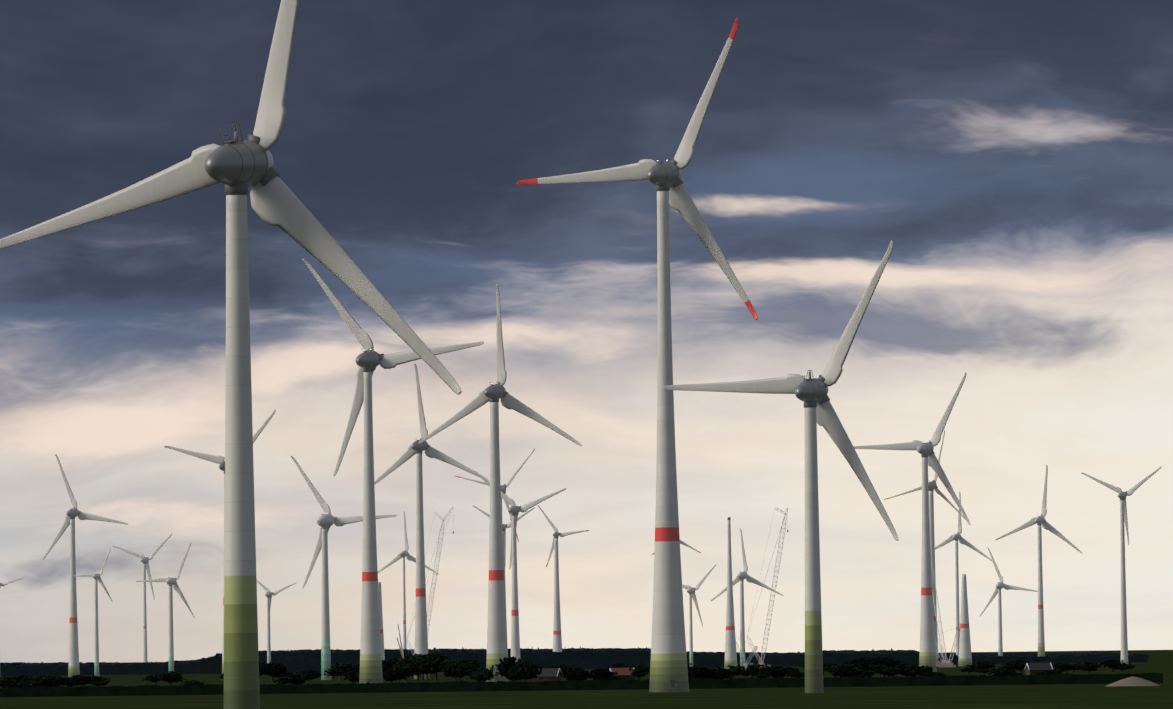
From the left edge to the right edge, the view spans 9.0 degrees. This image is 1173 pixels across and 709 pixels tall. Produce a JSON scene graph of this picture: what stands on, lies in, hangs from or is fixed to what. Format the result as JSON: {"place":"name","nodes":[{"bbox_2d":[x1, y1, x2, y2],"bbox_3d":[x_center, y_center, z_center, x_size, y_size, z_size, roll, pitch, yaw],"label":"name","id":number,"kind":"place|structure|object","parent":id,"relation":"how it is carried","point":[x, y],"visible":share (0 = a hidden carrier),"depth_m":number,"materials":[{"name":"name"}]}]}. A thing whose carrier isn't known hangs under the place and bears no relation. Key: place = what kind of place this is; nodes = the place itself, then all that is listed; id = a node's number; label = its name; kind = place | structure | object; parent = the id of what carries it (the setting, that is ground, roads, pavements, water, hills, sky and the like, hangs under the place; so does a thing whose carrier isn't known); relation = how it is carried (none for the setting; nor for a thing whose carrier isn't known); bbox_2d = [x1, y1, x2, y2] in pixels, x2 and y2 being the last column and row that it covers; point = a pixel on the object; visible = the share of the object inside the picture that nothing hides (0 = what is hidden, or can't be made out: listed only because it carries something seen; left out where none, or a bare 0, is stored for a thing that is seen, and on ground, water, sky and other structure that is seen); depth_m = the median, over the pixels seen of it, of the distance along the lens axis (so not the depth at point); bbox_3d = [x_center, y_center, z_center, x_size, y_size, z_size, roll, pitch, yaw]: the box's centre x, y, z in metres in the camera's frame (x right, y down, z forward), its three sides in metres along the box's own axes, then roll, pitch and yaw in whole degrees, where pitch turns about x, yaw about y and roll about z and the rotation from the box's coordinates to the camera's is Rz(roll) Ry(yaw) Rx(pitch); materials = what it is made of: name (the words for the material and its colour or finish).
{"place":"outdoors","nodes":[
{"label":"outdoors","id":0,"kind":"place"},
{"bbox_2d":[509,668,562,681],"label":"house","id":1,"kind":"structure","parent":0,"point":[550,674],"depth_m":2882.62,"materials":[{"name":"brick"}]},
{"bbox_2d":[0,650,1172,708],"bbox_3d":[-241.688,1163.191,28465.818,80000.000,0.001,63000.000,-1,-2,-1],"label":"ground","id":2,"kind":"structure","parent":0,"point":[1076,696],"depth_m":1739.03,"materials":[{"name":"green plant"}]},
{"bbox_2d":[0,675,40,686],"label":"bush","id":3,"kind":"object","parent":2,"relation":"on","point":[14,678],"visible":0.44,"depth_m":2427.81,"materials":[{"name":"green plant"}]},
{"bbox_2d":[5,680,43,687],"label":"bush","id":4,"kind":"object","parent":2,"relation":"on","point":[15,685],"visible":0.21,"depth_m":2424.71,"materials":[{"name":"green plant"}]},
{"bbox_2d":[17,679,43,687],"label":"bush","id":5,"kind":"object","parent":2,"relation":"on","point":[31,683],"visible":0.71,"depth_m":2352.28,"materials":[{"name":"green plant"}]},
{"bbox_2d":[34,675,60,685],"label":"bush","id":6,"kind":"object","parent":2,"relation":"on","point":[45,680],"visible":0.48,"depth_m":2483.16,"materials":[{"name":"green plant"}]},
{"bbox_2d":[50,675,69,684],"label":"bush","id":7,"kind":"object","parent":2,"relation":"on","point":[62,681],"visible":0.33,"depth_m":2656.16,"materials":[{"name":"green plant"}]},
{"bbox_2d":[66,674,90,686],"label":"tree","id":8,"kind":"object","parent":2,"relation":"on","point":[77,679],"visible":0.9,"depth_m":2798.37,"materials":[{"name":"green plant"}]},
{"bbox_2d":[42,454,127,676],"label":"turbine","id":9,"kind":"object","parent":2,"relation":"on","point":[71,515],"visible":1,"depth_m":4893.04,"materials":[{"name":"paint"}]},
{"bbox_2d":[72,549,112,675],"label":"turbine","id":10,"kind":"object","parent":2,"relation":"on","point":[96,577],"visible":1,"depth_m":4796.93,"materials":[{"name":"paint"}]},
{"bbox_2d":[85,675,109,686],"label":"tree","id":11,"kind":"object","parent":2,"relation":"on","point":[93,678],"visible":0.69,"depth_m":2859.07,"materials":[{"name":"green plant"}]},
{"bbox_2d":[113,534,171,661],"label":"turbine","id":12,"kind":"object","parent":2,"relation":"on","point":[144,560],"visible":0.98,"depth_m":7218.68,"materials":[{"name":"paint"}]},
{"bbox_2d":[142,674,159,684],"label":"tree","id":13,"kind":"object","parent":2,"relation":"on","point":[151,678],"visible":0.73,"depth_m":3041.73,"materials":[{"name":"green plant"}]},
{"bbox_2d":[136,542,194,670],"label":"turbine","id":14,"kind":"object","parent":2,"relation":"on","point":[171,581],"visible":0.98,"depth_m":5139.82,"materials":[{"name":"paint"}]},
{"bbox_2d":[156,671,181,684],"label":"tree","id":15,"kind":"object","parent":2,"relation":"on","point":[170,676],"visible":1,"depth_m":2920.66,"materials":[{"name":"green plant"}]},
{"bbox_2d":[180,680,204,685],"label":"bush","id":16,"kind":"object","parent":2,"relation":"on","point":[187,682],"visible":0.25,"depth_m":2297.91,"materials":[{"name":"green plant"}]},
{"bbox_2d":[164,410,275,679],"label":"turbine","id":17,"kind":"object","parent":2,"relation":"on","point":[219,459],"visible":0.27,"depth_m":3758.02,"materials":[{"name":"paint"}]},
{"bbox_2d":[0,0,460,708],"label":"turbine","id":18,"kind":"object","parent":2,"relation":"on","point":[236,166],"visible":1,"depth_m":971.08,"materials":[{"name":"paint"}]},
{"bbox_2d":[259,662,286,681],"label":"tree","id":19,"kind":"object","parent":2,"relation":"on","point":[273,669],"visible":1,"depth_m":3347.70,"materials":[{"name":"green plant"}]},
{"bbox_2d":[257,580,296,675],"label":"turbine","id":20,"kind":"object","parent":2,"relation":"on","point":[268,594],"visible":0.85,"depth_m":4561.29,"materials":[{"name":"paint"}]},
{"bbox_2d":[278,672,306,683],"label":"bush","id":21,"kind":"object","parent":2,"relation":"on","point":[295,676],"visible":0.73,"depth_m":2510.40,"materials":[{"name":"green plant"}]},
{"bbox_2d":[298,669,321,681],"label":"tree","id":22,"kind":"object","parent":2,"relation":"on","point":[311,672],"visible":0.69,"depth_m":3193.02,"materials":[{"name":"green plant"}]},
{"bbox_2d":[328,662,351,680],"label":"tree","id":23,"kind":"object","parent":2,"relation":"on","point":[335,668],"visible":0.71,"depth_m":3288.61,"materials":[{"name":"green plant"}]},
{"bbox_2d":[291,456,396,679],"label":"turbine","id":24,"kind":"object","parent":2,"relation":"on","point":[326,520],"visible":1,"depth_m":3482.83,"materials":[{"name":"paint"}]},
{"bbox_2d":[343,670,359,682],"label":"bush","id":25,"kind":"object","parent":2,"relation":"on","point":[351,677],"visible":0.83,"depth_m":2641.64,"materials":[{"name":"green plant"}]},
{"bbox_2d":[353,665,387,675],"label":"tree","id":26,"kind":"object","parent":2,"relation":"on","point":[384,668],"visible":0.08,"depth_m":2652.08,"materials":[{"name":"green plant"}]},
{"bbox_2d":[378,582,384,659],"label":"turbine tower","id":27,"kind":"structure","parent":2,"relation":"on","point":[381,622],"depth_m":4916.03,"materials":[{"name":"paint"}]},
{"bbox_2d":[382,659,398,667],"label":"tree","id":28,"kind":"object","parent":2,"relation":"on","point":[389,662],"visible":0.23,"depth_m":3238.84,"materials":[{"name":"green plant"}]},
{"bbox_2d":[302,259,483,683],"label":"turbine","id":29,"kind":"object","parent":2,"relation":"on","point":[369,360],"visible":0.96,"depth_m":2438.66,"materials":[{"name":"paint"}]},
{"bbox_2d":[382,669,408,682],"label":"bush","id":30,"kind":"object","parent":2,"relation":"on","point":[391,675],"visible":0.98,"depth_m":2587.32,"materials":[{"name":"green plant"}]},
{"bbox_2d":[393,664,418,681],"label":"tree","id":31,"kind":"object","parent":2,"relation":"on","point":[412,669],"visible":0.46,"depth_m":2840.04,"materials":[{"name":"green plant"}]},
{"bbox_2d":[394,658,421,682],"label":"tree","id":32,"kind":"object","parent":2,"relation":"on","point":[413,662],"visible":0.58,"depth_m":2841.57,"materials":[{"name":"green plant"}]},
{"bbox_2d":[378,511,438,648],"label":"turbine","id":33,"kind":"object","parent":2,"relation":"on","point":[404,554],"visible":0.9,"depth_m":7009.11,"materials":[{"name":"paint"}]},
{"bbox_2d":[389,653,429,679],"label":"tree","id":34,"kind":"object","parent":2,"relation":"on","point":[409,655],"visible":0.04,"depth_m":3262.41,"materials":[{"name":"green plant"}]},
{"bbox_2d":[409,652,451,680],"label":"tree","id":35,"kind":"object","parent":2,"relation":"on","point":[433,661],"visible":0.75,"depth_m":3173.50,"materials":[{"name":"green plant"}]},
{"bbox_2d":[407,507,453,653],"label":"crane","id":36,"kind":"object","parent":2,"relation":"on","point":[433,573],"visible":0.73,"depth_m":4891.41,"materials":[{"name":"grey metal"}]},
{"bbox_2d":[374,363,488,678],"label":"turbine","id":37,"kind":"object","parent":2,"relation":"on","point":[421,634],"visible":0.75,"depth_m":3434.42,"materials":[{"name":"paint"}]},
{"bbox_2d":[438,662,471,681],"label":"tree","id":38,"kind":"object","parent":2,"relation":"on","point":[457,669],"visible":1,"depth_m":2735.19,"materials":[{"name":"green plant"}]},
{"bbox_2d":[440,658,472,680],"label":"tree","id":39,"kind":"object","parent":2,"relation":"on","point":[449,662],"visible":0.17,"depth_m":2766.57,"materials":[{"name":"green plant"}]},
{"bbox_2d":[465,659,480,678],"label":"tree","id":40,"kind":"object","parent":2,"relation":"on","point":[474,663],"visible":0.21,"depth_m":3340.84,"materials":[{"name":"green plant"}]},
{"bbox_2d":[466,667,497,681],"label":"tree","id":41,"kind":"object","parent":2,"relation":"on","point":[482,669],"visible":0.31,"depth_m":2614.35,"materials":[{"name":"green plant"}]},
{"bbox_2d":[473,671,493,681],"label":"bush","id":42,"kind":"object","parent":2,"relation":"on","point":[483,676],"visible":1,"depth_m":2580.30,"materials":[{"name":"green plant"}]},
{"bbox_2d":[455,449,534,542],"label":"turbine","id":43,"kind":"object","parent":2,"relation":"on","point":[503,487],"visible":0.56,"depth_m":5775.94,"materials":[{"name":"paint"}]},
{"bbox_2d":[419,285,581,681],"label":"turbine","id":44,"kind":"object","parent":2,"relation":"on","point":[496,625],"visible":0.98,"depth_m":2748.37,"materials":[{"name":"paint"}]},
{"bbox_2d":[473,506,534,650],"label":"turbine","id":45,"kind":"object","parent":2,"relation":"on","point":[505,526],"visible":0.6,"depth_m":5168.20,"materials":[{"name":"paint"}]},
{"bbox_2d":[492,656,527,681],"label":"tree","id":46,"kind":"object","parent":2,"relation":"on","point":[505,667],"visible":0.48,"depth_m":2510.34,"materials":[{"name":"green plant"}]},
{"bbox_2d":[507,666,524,681],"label":"bush","id":47,"kind":"object","parent":2,"relation":"on","point":[514,674],"visible":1,"depth_m":2385.91,"materials":[{"name":"green plant"}]},
{"bbox_2d":[475,471,565,661],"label":"turbine","id":48,"kind":"object","parent":2,"relation":"on","point":[514,510],"visible":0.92,"depth_m":4968.38,"materials":[{"name":"paint"}]},
{"bbox_2d":[508,660,542,681],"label":"tree","id":49,"kind":"object","parent":2,"relation":"on","point":[530,669],"visible":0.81,"depth_m":2417.25,"materials":[{"name":"green plant"}]},
{"bbox_2d":[549,664,572,676],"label":"tree","id":50,"kind":"object","parent":2,"relation":"on","point":[563,668],"visible":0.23,"depth_m":2918.56,"materials":[{"name":"green plant"}]},
{"bbox_2d":[537,505,588,651],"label":"turbine","id":51,"kind":"object","parent":2,"relation":"on","point":[557,642],"visible":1,"depth_m":5513.31,"materials":[{"name":"paint"}]},
{"bbox_2d":[0,648,1144,664],"bbox_3d":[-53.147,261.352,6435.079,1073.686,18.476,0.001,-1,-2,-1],"label":"forest","id":52,"kind":"object","parent":2,"relation":"on","point":[525,649],"visible":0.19,"depth_m":6435.96,"materials":[{"name":"green plant"}]},
{"bbox_2d":[0,651,1147,675],"bbox_3d":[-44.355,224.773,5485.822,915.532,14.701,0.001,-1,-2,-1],"label":"distant forest","id":53,"kind":"object","parent":2,"relation":"on","point":[295,662],"visible":0.56,"depth_m":5486.00,"materials":[{"name":"green plant"}]},
{"bbox_2d":[563,666,588,680],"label":"tree","id":54,"kind":"object","parent":2,"relation":"on","point":[579,673],"visible":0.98,"depth_m":2432.14,"materials":[{"name":"green plant"}]},
{"bbox_2d":[0,672,1162,696],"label":"hedge","id":55,"kind":"object","parent":2,"relation":"on","point":[545,685],"visible":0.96,"depth_m":2138.53,"materials":[{"name":"green plant"}]},
{"bbox_2d":[585,668,617,679],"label":"tree","id":56,"kind":"object","parent":2,"relation":"on","point":[595,674],"visible":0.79,"depth_m":2432.43,"materials":[{"name":"green plant"}]},
{"bbox_2d":[603,663,629,669],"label":"tree","id":57,"kind":"object","parent":2,"relation":"on","point":[617,665],"visible":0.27,"depth_m":2997.72,"materials":[{"name":"green plant"}]},
{"bbox_2d":[609,668,634,679],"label":"red house","id":58,"kind":"structure","parent":2,"relation":"on","point":[624,672],"depth_m":2985.55,"materials":[{"name":"brick"}]},
{"bbox_2d":[630,669,642,679],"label":"tree","id":59,"kind":"object","parent":2,"relation":"on","point":[636,672],"visible":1,"depth_m":2910.70,"materials":[{"name":"green plant"}]},
{"bbox_2d":[516,18,757,691],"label":"turbine","id":60,"kind":"object","parent":2,"relation":"on","point":[668,669],"visible":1,"depth_m":1978.43,"materials":[{"name":"paint"}]},
{"bbox_2d":[627,664,649,679],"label":"tree","id":61,"kind":"object","parent":2,"relation":"on","point":[645,669],"visible":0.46,"depth_m":2988.97,"materials":[{"name":"green plant"}]},
{"bbox_2d":[682,564,715,666],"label":"turbine","id":62,"kind":"object","parent":2,"relation":"on","point":[690,590],"visible":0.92,"depth_m":5237.27,"materials":[{"name":"paint"}]},
{"bbox_2d":[688,665,717,678],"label":"tree","id":63,"kind":"object","parent":2,"relation":"on","point":[702,672],"visible":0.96,"depth_m":2375.98,"materials":[{"name":"green plant"}]},
{"bbox_2d":[712,667,734,678],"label":"tree","id":64,"kind":"object","parent":2,"relation":"on","point":[723,671],"visible":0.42,"depth_m":2494.23,"materials":[{"name":"green plant"}]},
{"bbox_2d":[724,517,736,668],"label":"turbine tower","id":65,"kind":"structure","parent":2,"relation":"on","point":[730,654],"depth_m":4946.48,"materials":[{"name":"metal"}]},
{"bbox_2d":[725,664,747,678],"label":"tree","id":66,"kind":"object","parent":2,"relation":"on","point":[738,670],"visible":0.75,"depth_m":2837.40,"materials":[{"name":"green plant"}]},
{"bbox_2d":[731,635,757,666],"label":"crane","id":67,"kind":"object","parent":2,"relation":"on","point":[745,664],"visible":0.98,"depth_m":4487.40,"materials":[{"name":"grey metal"}]},
{"bbox_2d":[711,528,783,664],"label":"turbine","id":68,"kind":"object","parent":2,"relation":"on","point":[741,576],"visible":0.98,"depth_m":5220.47,"materials":[{"name":"paint"}]},
{"bbox_2d":[746,664,769,677],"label":"tree","id":69,"kind":"object","parent":2,"relation":"on","point":[754,668],"visible":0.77,"depth_m":3008.99,"materials":[{"name":"green plant"}]},
{"bbox_2d":[750,672,773,678],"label":"tree","id":70,"kind":"object","parent":2,"relation":"on","point":[761,675],"visible":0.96,"depth_m":2695.13,"materials":[{"name":"green plant"}]},
{"bbox_2d":[747,508,787,666],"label":"crane","id":71,"kind":"object","parent":2,"relation":"on","point":[771,589],"visible":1,"depth_m":4692.01,"materials":[{"name":"grey metal"}]},
{"bbox_2d":[759,666,792,677],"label":"tree","id":72,"kind":"object","parent":2,"relation":"on","point":[775,672],"visible":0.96,"depth_m":2720.75,"materials":[{"name":"green plant"}]},
{"bbox_2d":[663,240,898,692],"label":"turbine","id":73,"kind":"object","parent":2,"relation":"on","point":[815,398],"visible":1,"depth_m":1840.83,"materials":[{"name":"paint"}]},
{"bbox_2d":[787,671,804,677],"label":"tree","id":74,"kind":"object","parent":2,"relation":"on","point":[796,675],"visible":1,"depth_m":2716.17,"materials":[{"name":"green plant"}]},
{"bbox_2d":[828,664,862,677],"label":"tree","id":75,"kind":"object","parent":2,"relation":"on","point":[840,670],"visible":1,"depth_m":2482.83,"materials":[{"name":"green plant"}]},
{"bbox_2d":[842,657,878,665],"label":"tree","id":76,"kind":"object","parent":2,"relation":"on","point":[856,661],"visible":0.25,"depth_m":3067.90,"materials":[{"name":"green plant"}]},
{"bbox_2d":[855,670,877,676],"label":"tree","id":77,"kind":"object","parent":2,"relation":"on","point":[867,673],"visible":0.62,"depth_m":2578.09,"materials":[{"name":"green plant"}]},
{"bbox_2d":[854,657,903,676],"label":"tree","id":78,"kind":"object","parent":2,"relation":"on","point":[887,661],"visible":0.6,"depth_m":2929.96,"materials":[{"name":"green plant"}]},
{"bbox_2d":[868,665,891,676],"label":"tree","id":79,"kind":"object","parent":2,"relation":"on","point":[877,668],"visible":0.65,"depth_m":2903.49,"materials":[{"name":"green plant"}]},
{"bbox_2d":[880,667,896,676],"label":"tree","id":80,"kind":"object","parent":2,"relation":"on","point":[887,670],"visible":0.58,"depth_m":2670.94,"materials":[{"name":"green plant"}]},
{"bbox_2d":[891,662,917,676],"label":"tree","id":81,"kind":"object","parent":2,"relation":"on","point":[901,668],"visible":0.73,"depth_m":2629.75,"materials":[{"name":"green plant"}]},
{"bbox_2d":[853,372,969,671],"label":"turbine","id":82,"kind":"object","parent":2,"relation":"on","point":[927,655],"visible":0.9,"depth_m":3593.88,"materials":[{"name":"paint"}]},
{"bbox_2d":[906,665,932,676],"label":"tree","id":83,"kind":"object","parent":2,"relation":"on","point":[922,670],"visible":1,"depth_m":2606.34,"materials":[{"name":"green plant"}]},
{"bbox_2d":[884,430,970,660],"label":"turbine","id":84,"kind":"object","parent":2,"relation":"on","point":[932,485],"visible":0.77,"depth_m":4927.98,"materials":[{"name":"paint"}]},
{"bbox_2d":[931,557,945,666],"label":"crane","id":85,"kind":"object","parent":2,"relation":"on","point":[943,660],"visible":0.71,"depth_m":4791.27,"materials":[{"name":"grey metal"}]},
{"bbox_2d":[935,626,959,666],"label":"crane","id":86,"kind":"object","parent":2,"relation":"on","point":[948,663],"visible":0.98,"depth_m":4588.20,"materials":[{"name":"grey metal"}]},
{"bbox_2d":[935,492,992,655],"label":"turbine","id":87,"kind":"object","parent":2,"relation":"on","point":[956,537],"visible":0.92,"depth_m":5847.60,"materials":[{"name":"paint"}]},
{"bbox_2d":[958,574,971,665],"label":"turbine tower","id":88,"kind":"structure","parent":2,"relation":"on","point":[965,656],"depth_m":4859.06,"materials":[{"name":"paint"}]},
{"bbox_2d":[964,661,995,673],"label":"tree","id":89,"kind":"object","parent":2,"relation":"on","point":[984,665],"visible":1,"depth_m":3206.09,"materials":[{"name":"green plant"}]},
{"bbox_2d":[985,667,1016,675],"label":"tree","id":90,"kind":"object","parent":2,"relation":"on","point":[1001,671],"visible":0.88,"depth_m":2516.39,"materials":[{"name":"green plant"}]},
{"bbox_2d":[980,547,1037,655],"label":"turbine","id":91,"kind":"object","parent":2,"relation":"on","point":[1000,585],"visible":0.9,"depth_m":5690.93,"materials":[{"name":"paint"}]},
{"bbox_2d":[1001,659,1036,671],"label":"tree","id":92,"kind":"object","parent":2,"relation":"on","point":[1018,664],"visible":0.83,"depth_m":3384.21,"materials":[{"name":"green plant"}]},
{"bbox_2d":[995,465,1082,656],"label":"turbine","id":93,"kind":"object","parent":2,"relation":"on","point":[1040,520],"visible":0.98,"depth_m":5595.06,"materials":[{"name":"paint"}]},
{"bbox_2d":[1052,661,1084,673],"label":"tree","id":94,"kind":"object","parent":2,"relation":"on","point":[1065,665],"visible":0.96,"depth_m":3047.83,"materials":[{"name":"green plant"}]},
{"bbox_2d":[1072,661,1104,672],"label":"tree","id":95,"kind":"object","parent":2,"relation":"on","point":[1091,665],"visible":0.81,"depth_m":3139.94,"materials":[{"name":"green plant"}]},
{"bbox_2d":[1099,659,1129,671],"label":"tree","id":96,"kind":"object","parent":2,"relation":"on","point":[1110,663],"visible":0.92,"depth_m":3291.04,"materials":[{"name":"green plant"}]},
{"bbox_2d":[1081,466,1161,663],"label":"turbine","id":97,"kind":"object","parent":2,"relation":"on","point":[1123,495],"visible":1,"depth_m":4350.93,"materials":[{"name":"paint"}]},
{"bbox_2d":[1107,676,1159,685],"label":"sand heap","id":98,"kind":"object","parent":2,"relation":"on","point":[1132,681],"visible":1,"depth_m":1986.76,"materials":[{"name":"beige sand"}]},
{"bbox_2d":[0,0,1172,662],"label":"sky","id":99,"kind":"structure","parent":0,"point":[1015,157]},
{"bbox_2d":[1024,662,1052,674],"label":"dark house","id":100,"kind":"structure","parent":0,"point":[1033,668],"depth_m":2987.32,"materials":[{"name":"brick"}]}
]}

